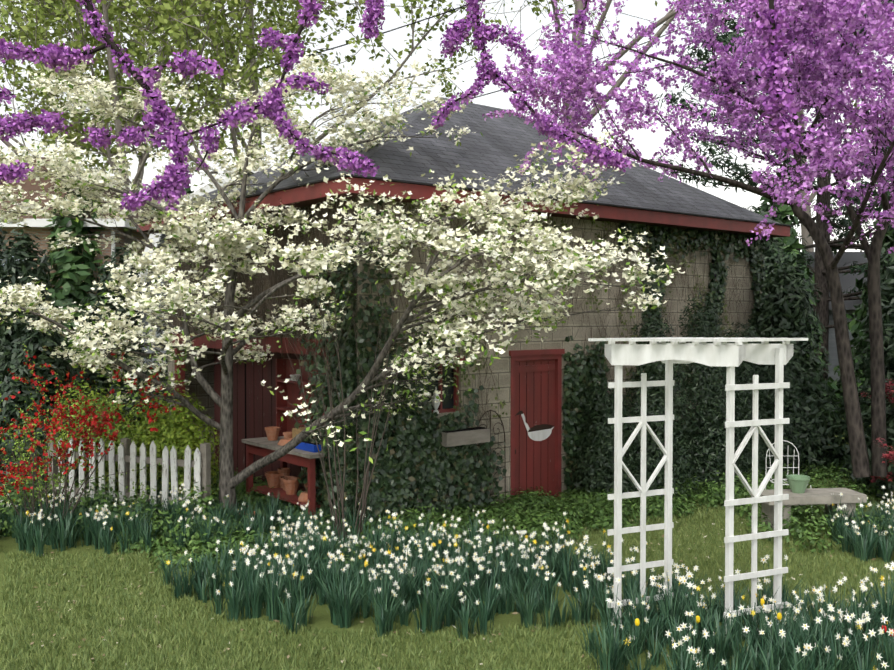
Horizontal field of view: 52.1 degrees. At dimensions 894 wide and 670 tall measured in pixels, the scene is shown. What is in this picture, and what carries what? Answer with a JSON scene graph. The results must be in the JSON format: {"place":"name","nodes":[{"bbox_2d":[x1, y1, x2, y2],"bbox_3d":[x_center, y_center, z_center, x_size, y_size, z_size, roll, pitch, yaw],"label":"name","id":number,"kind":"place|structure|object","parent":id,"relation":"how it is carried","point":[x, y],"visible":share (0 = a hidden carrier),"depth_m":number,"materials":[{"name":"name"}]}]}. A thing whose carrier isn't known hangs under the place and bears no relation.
{"place":"outdoors","nodes":[
{"label":"outdoors","id":0,"kind":"place"},
{"bbox_2d":[0,0,363,175],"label":"spring tree","id":1,"kind":"object","parent":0,"point":[192,103],"depth_m":29.58,"materials":[{"name":"plant"}]},
{"bbox_2d":[1,0,572,169],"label":"spring tree","id":2,"kind":"object","parent":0,"point":[378,39],"depth_m":32.70,"materials":[{"name":"plant"}]},
{"bbox_2d":[0,0,798,206],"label":"overhang redbud branches","id":3,"kind":"object","parent":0,"point":[89,7],"visible":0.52,"depth_m":4.47,"materials":[{"name":"plant"}]},
{"bbox_2d":[0,0,805,211],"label":"overhang redbud blossoms","id":4,"kind":"object","parent":3,"relation":"attached to","point":[53,55],"visible":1,"depth_m":4.69,"materials":[{"name":"purple plant"}]},
{"bbox_2d":[0,413,893,669],"bbox_3d":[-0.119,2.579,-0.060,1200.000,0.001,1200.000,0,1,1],"label":"ground","id":5,"kind":"structure","parent":0,"point":[321,618],"depth_m":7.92,"materials":[{"name":"green plant"}]},
{"bbox_2d":[0,157,149,362],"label":"neighboring house","id":6,"kind":"structure","parent":5,"relation":"on","point":[37,224],"depth_m":22.96,"materials":[{"name":"brown"}]},
{"bbox_2d":[0,363,181,528],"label":"quince shrub stems","id":7,"kind":"object","parent":5,"relation":"on","point":[46,489],"visible":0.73,"depth_m":10.58,"materials":[{"name":"brown plant"}]},
{"bbox_2d":[0,331,194,508],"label":"quince","id":8,"kind":"object","parent":7,"relation":"attached to","point":[93,423],"depth_m":10.59,"materials":[{"name":"red plant"}]},
{"bbox_2d":[0,471,226,537],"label":"fence plants","id":9,"kind":"object","parent":5,"relation":"on","point":[155,523],"visible":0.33,"depth_m":10.85,"materials":[{"name":"green plant"}]},
{"bbox_2d":[48,433,210,517],"bbox_3d":[-4.088,1.808,11.594,2.532,1.009,0.145,1,1,22],"label":"picket fence","id":10,"kind":"object","parent":5,"relation":"on","point":[127,460],"visible":0.52,"depth_m":11.40,"materials":[{"name":"white paint"}]},
{"bbox_2d":[55,383,219,501],"bbox_3d":[-4.069,1.451,12.046,2.736,1.599,0.909,1,1,24],"label":"chartreuse shrub","id":11,"kind":"object","parent":5,"relation":"on","point":[177,426],"visible":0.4,"depth_m":11.73,"materials":[{"name":"green plant"}]},
{"bbox_2d":[0,0,384,269],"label":"spring tree","id":12,"kind":"object","parent":5,"relation":"on","point":[176,33],"depth_m":23.28,"materials":[{"name":"plant"}]},
{"bbox_2d":[136,163,266,412],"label":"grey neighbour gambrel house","id":13,"kind":"structure","parent":5,"relation":"on","point":[207,189],"depth_m":19.05,"materials":[{"name":"grey"}]},
{"bbox_2d":[214,358,325,517],"bbox_3d":[-2.228,1.328,11.762,1.335,1.960,1.952,-1,2,-39],"label":"potting bench","id":14,"kind":"object","parent":5,"relation":"on","point":[280,434],"visible":0.52,"depth_m":12.21,"materials":[{"name":"brown wood"}]},
{"bbox_2d":[0,66,672,512],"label":"dogwood wood","id":15,"kind":"object","parent":5,"relation":"on","point":[228,478],"visible":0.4,"depth_m":10.94,"materials":[{"name":"grey plant"}]},
{"bbox_2d":[0,49,684,462],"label":"dogwood flowers","id":16,"kind":"object","parent":15,"relation":"attached to","point":[226,231],"visible":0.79,"depth_m":10.32,"materials":[{"name":"white plant"}]},
{"bbox_2d":[221,163,454,542],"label":"shrub stems","id":17,"kind":"object","parent":5,"relation":"on","point":[364,498],"visible":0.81,"depth_m":9.98,"materials":[{"name":"brown plant"}]},
{"bbox_2d":[209,132,482,369],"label":"shrub buds","id":18,"kind":"object","parent":17,"relation":"attached to","point":[426,206],"visible":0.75,"depth_m":9.67,"materials":[{"name":"green plant"}]},
{"bbox_2d":[12,0,721,131],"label":"utility wires","id":19,"kind":"object","parent":5,"relation":"on","point":[420,21],"visible":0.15,"depth_m":29.02,"materials":[{"name":"black paint"}]},
{"bbox_2d":[0,483,893,669],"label":"daffodil","id":20,"kind":"object","parent":5,"relation":"on","point":[345,601],"depth_m":7.88,"materials":[{"name":"green plant"}]},
{"bbox_2d":[0,484,893,668],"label":"daffodil cups","id":21,"kind":"object","parent":20,"relation":"attached to","point":[844,643],"visible":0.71,"depth_m":8.13,"materials":[{"name":"plant"}]},
{"bbox_2d":[14,495,887,668],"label":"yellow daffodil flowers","id":22,"kind":"object","parent":20,"relation":"on","point":[456,535],"visible":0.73,"depth_m":8.39,"materials":[{"name":"yellow plant"}]},
{"bbox_2d":[0,202,893,499],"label":"dark evergreens","id":23,"kind":"object","parent":5,"relation":"on","point":[786,312],"visible":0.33,"depth_m":14.44,"materials":[{"name":"green plant"}]},
{"bbox_2d":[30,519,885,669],"bbox_3d":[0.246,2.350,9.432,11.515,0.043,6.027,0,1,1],"label":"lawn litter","id":24,"kind":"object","parent":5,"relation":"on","point":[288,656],"visible":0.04,"depth_m":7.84,"materials":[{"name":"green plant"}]},
{"bbox_2d":[167,198,755,518],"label":"garage walls","id":25,"kind":"structure","parent":5,"relation":"on","point":[500,367],"depth_m":12.83,"materials":[{"name":"beige brick"}]},
{"bbox_2d":[171,333,564,509],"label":"shed doors and window","id":26,"kind":"structure","parent":25,"relation":"in","point":[536,406],"depth_m":12.72,"materials":[{"name":"red wood"}]},
{"bbox_2d":[143,97,783,237],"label":"garage roof","id":27,"kind":"structure","parent":25,"relation":"on","point":[495,147],"depth_m":13.45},
{"bbox_2d":[137,174,792,237],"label":"garage fascia","id":28,"kind":"structure","parent":27,"relation":"attached to","point":[304,192],"depth_m":11.98,"materials":[{"name":"red wood"}]},
{"bbox_2d":[379,203,756,420],"bbox_3d":[2.337,-0.318,13.386,8.150,2.827,0.084,-1,2,-39],"label":"ivy","id":29,"kind":"object","parent":25,"relation":"attached to","point":[590,307],"visible":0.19,"depth_m":12.76,"materials":[{"name":"green plant"}]},
{"bbox_2d":[164,179,759,486],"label":"bare vine stems on garage","id":30,"kind":"object","parent":5,"relation":"on","point":[271,281],"visible":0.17,"depth_m":12.14,"materials":[{"name":"brown plant"}]},
{"bbox_2d":[33,167,893,423],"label":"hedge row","id":31,"kind":"object","parent":5,"relation":"on","point":[72,276],"visible":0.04,"depth_m":22.24,"materials":[{"name":"green plant"}]},
{"bbox_2d":[66,447,893,583],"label":"ground cover plants","id":32,"kind":"object","parent":5,"relation":"on","point":[518,512],"visible":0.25,"depth_m":11.03,"materials":[{"name":"green plant"}]},
{"bbox_2d":[505,0,893,477],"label":"redbud tree","id":33,"kind":"object","parent":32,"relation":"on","point":[857,444],"visible":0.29,"depth_m":11.76,"materials":[{"name":"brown plant"}]},
{"bbox_2d":[482,0,893,253],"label":"redbud blossoms","id":34,"kind":"object","parent":33,"relation":"attached to","point":[853,11],"visible":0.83,"depth_m":10.67,"materials":[{"name":"purple plant"}]},
{"bbox_2d":[475,410,505,504],"bbox_3d":[0.569,1.640,11.961,0.533,1.327,0.023,-1,2,-39],"label":"garden trellis","id":35,"kind":"object","parent":5,"relation":"on","point":[496,448],"visible":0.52,"depth_m":12.02,"materials":[{"name":"brown"}]},
{"bbox_2d":[294,199,765,533],"bbox_3d":[1.801,0.277,13.739,8.584,4.065,1.453,-1,2,-39],"label":"climbing ivy","id":36,"kind":"object","parent":5,"relation":"on","point":[396,483],"visible":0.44,"depth_m":11.23,"materials":[{"name":"green plant"}]},
{"bbox_2d":[459,0,713,132],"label":"bare tree","id":37,"kind":"object","parent":5,"relation":"on","point":[668,17],"depth_m":29.13,"materials":[{"name":"brown plant"}]},
{"bbox_2d":[588,337,807,636],"bbox_3d":[2.044,1.216,7.433,1.746,2.382,0.593,0,1,13],"label":"garden arbor","id":38,"kind":"object","parent":5,"relation":"on","point":[722,352],"visible":0.94,"depth_m":7.40,"materials":[{"name":"white paint"}]},
{"bbox_2d":[572,290,823,498],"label":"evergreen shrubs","id":39,"kind":"object","parent":5,"relation":"on","point":[598,451],"visible":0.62,"depth_m":13.00,"materials":[{"name":"green plant"}]},
{"bbox_2d":[627,598,893,665],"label":"tulips","id":40,"kind":"object","parent":5,"relation":"on","point":[779,618],"visible":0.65,"depth_m":6.70,"materials":[{"name":"yellow plant"}]},
{"bbox_2d":[655,1,886,251],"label":"spring tree","id":41,"kind":"object","parent":5,"relation":"on","point":[804,231],"depth_m":35.53,"materials":[{"name":"plant"}]},
{"bbox_2d":[651,0,893,388],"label":"pine tree","id":42,"kind":"object","parent":5,"relation":"on","point":[726,38],"depth_m":24.53,"materials":[{"name":"plant"}]},
{"bbox_2d":[765,440,812,515],"bbox_3d":[4.319,1.835,11.579,0.474,0.956,0.460,0,1,1],"label":"wire garden chair","id":43,"kind":"object","parent":5,"relation":"on","point":[793,467],"visible":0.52,"depth_m":11.77,"materials":[{"name":"white metal"}]},
{"bbox_2d":[751,474,866,536],"bbox_3d":[4.259,1.998,10.779,1.200,0.665,0.450,0,1,-7],"label":"stone bench with pot","id":44,"kind":"object","parent":5,"relation":"on","point":[798,492],"visible":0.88,"depth_m":10.65,"materials":[{"name":"grey stone"}]},
{"bbox_2d":[803,252,867,402],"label":"neighbour house","id":45,"kind":"structure","parent":5,"relation":"on","point":[848,280],"depth_m":26.62,"materials":[{"name":"grey"}]},
{"bbox_2d":[0,0,893,251],"label":"sky","id":46,"kind":"structure","parent":0,"point":[648,142],"materials":[{"name":"white"}]},
{"bbox_2d":[861,379,893,482],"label":"japanese maple","id":47,"kind":"object","parent":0,"point":[887,385],"depth_m":12.30,"materials":[{"name":"red plant"}]}
]}

